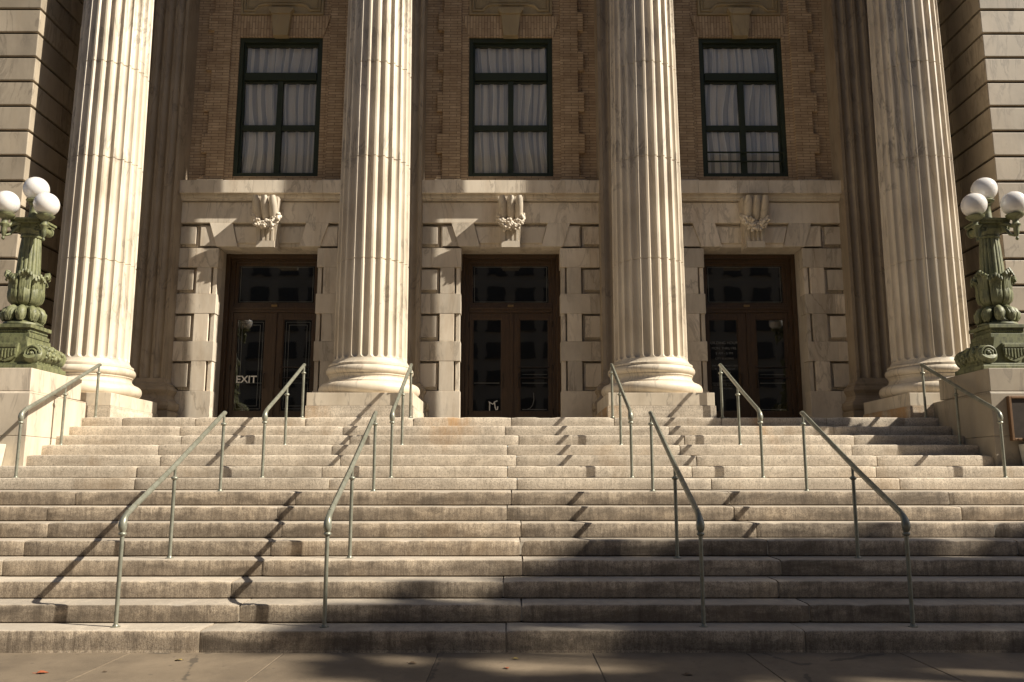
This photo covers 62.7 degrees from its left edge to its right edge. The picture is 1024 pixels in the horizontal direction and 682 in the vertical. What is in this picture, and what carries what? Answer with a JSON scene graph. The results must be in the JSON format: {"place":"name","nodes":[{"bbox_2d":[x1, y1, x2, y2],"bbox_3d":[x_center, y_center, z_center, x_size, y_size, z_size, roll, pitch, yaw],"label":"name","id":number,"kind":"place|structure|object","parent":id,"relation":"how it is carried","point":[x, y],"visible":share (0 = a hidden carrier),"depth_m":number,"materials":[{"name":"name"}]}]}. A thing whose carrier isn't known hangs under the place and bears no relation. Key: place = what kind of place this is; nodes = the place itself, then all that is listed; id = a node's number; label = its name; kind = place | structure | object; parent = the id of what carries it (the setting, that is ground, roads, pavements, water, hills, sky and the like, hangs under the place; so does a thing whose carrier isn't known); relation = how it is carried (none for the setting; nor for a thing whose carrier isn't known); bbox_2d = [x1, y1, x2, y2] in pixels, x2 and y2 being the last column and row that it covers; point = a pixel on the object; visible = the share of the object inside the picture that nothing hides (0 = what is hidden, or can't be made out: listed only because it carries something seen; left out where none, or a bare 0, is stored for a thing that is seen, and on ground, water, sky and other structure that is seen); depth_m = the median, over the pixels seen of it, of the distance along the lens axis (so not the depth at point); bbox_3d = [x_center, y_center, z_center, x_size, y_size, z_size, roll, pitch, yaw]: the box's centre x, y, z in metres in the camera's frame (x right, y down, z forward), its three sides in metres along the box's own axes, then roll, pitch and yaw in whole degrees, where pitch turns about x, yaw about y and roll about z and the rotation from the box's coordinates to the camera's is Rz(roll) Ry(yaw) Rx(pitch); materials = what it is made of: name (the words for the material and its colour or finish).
{"place":"outdoors","nodes":[
{"label":"outdoors","id":0,"kind":"place"},
{"label":"ground","id":1,"kind":"structure","parent":0,"visible":0},
{"bbox_2d":[0,652,1023,681],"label":"pavement","id":2,"kind":"structure","parent":1,"relation":"on","point":[544,667],"depth_m":6.49,"materials":[{"name":"concrete"}]},
{"bbox_2d":[0,417,1023,653],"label":"stone staircase","id":3,"kind":"structure","parent":2,"relation":"on","point":[565,530],"depth_m":8.65,"materials":[{"name":"stone"}]},
{"bbox_2d":[0,444,5,465],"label":"potted plant","id":4,"kind":"object","parent":3,"relation":"on","point":[2,448],"visible":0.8,"depth_m":11.77,"materials":[{"name":"ceramic"}]},
{"bbox_2d":[0,368,86,465],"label":"lamp pedestal","id":5,"kind":"object","parent":3,"relation":"on","point":[21,389],"visible":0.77,"depth_m":12.07,"materials":[{"name":"stone"}]},
{"bbox_2d":[0,177,66,375],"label":"globe lamp","id":6,"kind":"object","parent":5,"relation":"on","point":[24,340],"visible":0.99,"depth_m":12.66,"materials":[{"name":"paint"}]},
{"bbox_2d":[12,363,101,477],"bbox_3d":[-6.680,1.105,12.474,0.092,1.853,2.136,0,-9,0],"label":"handrail","id":7,"kind":"object","parent":3,"relation":"on","point":[42,399],"visible":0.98,"depth_m":12.46,"materials":[{"name":"grey metal"}]},
{"bbox_2d":[110,411,226,627],"bbox_3d":[-3.414,1.650,8.620,0.083,2.073,2.549,0,-9,0],"label":"handrail","id":8,"kind":"object","parent":3,"relation":"on","point":[122,526],"visible":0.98,"depth_m":8.37,"materials":[{"name":"grey metal"}]},
{"bbox_2d":[259,363,305,477],"bbox_3d":[-3.365,1.106,12.479,0.092,1.853,2.136,0,-9,0],"label":"handrail","id":9,"kind":"object","parent":3,"relation":"on","point":[276,398],"visible":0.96,"depth_m":12.46,"materials":[{"name":"grey metal"}]},
{"bbox_2d":[319,411,377,627],"bbox_3d":[-1.619,1.651,8.623,0.083,2.073,2.549,0,-9,0],"label":"handrail","id":10,"kind":"object","parent":3,"relation":"on","point":[327,524],"visible":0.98,"depth_m":8.37,"materials":[{"name":"grey metal"}]},
{"bbox_2d":[388,363,412,477],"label":"handrail","id":11,"kind":"object","parent":3,"relation":"on","point":[397,399],"visible":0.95,"depth_m":12.46,"materials":[{"name":"grey metal"}]},
{"bbox_2d":[0,0,1023,418],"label":"civic building","id":12,"kind":"structure","parent":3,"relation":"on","point":[510,208],"depth_m":16.80,"materials":[{"name":"stone"}]},
{"bbox_2d":[217,254,317,417],"bbox_3d":[-4.918,0.024,17.419,2.068,3.669,0.370,0,-9,0],"label":"door","id":13,"kind":"structure","parent":12,"relation":"in","point":[269,326],"depth_m":17.40,"materials":[{"name":"brown wood"}]},
{"bbox_2d":[233,38,322,175],"bbox_3d":[-4.917,-4.941,17.828,1.824,3.119,0.207,0,-9,0],"label":"window","id":14,"kind":"structure","parent":12,"relation":"in","point":[279,93],"depth_m":17.86,"materials":[{"name":"green paint"}]},
{"bbox_2d":[460,254,560,418],"bbox_3d":[-0.028,0.026,17.427,2.068,3.669,0.370,0,-9,0],"label":"door","id":15,"kind":"structure","parent":12,"relation":"in","point":[510,365],"depth_m":17.39,"materials":[{"name":"brown wood"}]},
{"bbox_2d":[468,38,552,175],"bbox_3d":[-0.027,-4.940,17.836,1.824,3.119,0.207,0,-9,0],"label":"window","id":16,"kind":"structure","parent":12,"relation":"in","point":[511,87],"depth_m":17.87,"materials":[{"name":"green paint"}]},
{"bbox_2d":[698,38,787,176],"bbox_3d":[4.863,-4.939,17.844,1.824,3.119,0.207,0,-9,0],"label":"window","id":17,"kind":"structure","parent":12,"relation":"in","point":[742,92],"depth_m":17.88,"materials":[{"name":"green paint"}]},
{"bbox_2d":[703,254,802,417],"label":"door","id":18,"kind":"structure","parent":12,"relation":"in","point":[752,329],"depth_m":17.41,"materials":[{"name":"brown wood"}]},
{"bbox_2d":[609,363,634,477],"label":"handrail","id":19,"kind":"object","parent":3,"relation":"on","point":[624,397],"visible":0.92,"depth_m":12.46,"materials":[{"name":"grey metal"}]},
{"bbox_2d":[648,411,708,626],"bbox_3d":[1.651,1.651,8.628,0.083,2.073,2.549,0,-9,0],"label":"handrail","id":20,"kind":"object","parent":3,"relation":"on","point":[700,526],"visible":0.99,"depth_m":8.38,"materials":[{"name":"grey metal"}]},
{"bbox_2d":[718,363,765,477],"bbox_3d":[3.380,1.108,12.490,0.092,1.853,2.136,0,-9,0],"label":"handrail","id":21,"kind":"object","parent":3,"relation":"on","point":[748,398],"visible":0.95,"depth_m":12.47,"materials":[{"name":"grey metal"}]},
{"bbox_2d":[800,411,917,627],"bbox_3d":[3.456,1.652,8.631,0.083,2.073,2.549,0,-9,0],"label":"handrail","id":22,"kind":"object","parent":3,"relation":"on","point":[905,521],"visible":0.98,"depth_m":8.38,"materials":[{"name":"grey metal"}]},
{"bbox_2d":[919,363,1008,477],"bbox_3d":[6.650,1.109,12.495,0.092,1.853,2.136,0,-9,0],"label":"handrail","id":23,"kind":"object","parent":3,"relation":"on","point":[976,398],"visible":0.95,"depth_m":12.48,"materials":[{"name":"grey metal"}]},
{"bbox_2d":[933,368,1023,465],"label":"lamp pedestal","id":24,"kind":"object","parent":3,"relation":"on","point":[979,424],"visible":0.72,"depth_m":12.15,"materials":[{"name":"stone"}]},
{"bbox_2d":[954,177,1023,375],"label":"globe lamp","id":25,"kind":"object","parent":24,"relation":"on","point":[997,340],"visible":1,"depth_m":12.68,"materials":[{"name":"paint"}]},
{"bbox_2d":[1006,396,1023,440],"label":"plaque","id":26,"kind":"object","parent":24,"relation":"attached to","point":[1015,408],"visible":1,"depth_m":11.90,"materials":[{"name":"brown metal"}]},
{"bbox_2d":[1018,444,1023,465],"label":"potted plant","id":27,"kind":"object","parent":3,"relation":"on","point":[1021,447],"visible":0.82,"depth_m":11.80,"materials":[{"name":"ceramic"}]}
]}

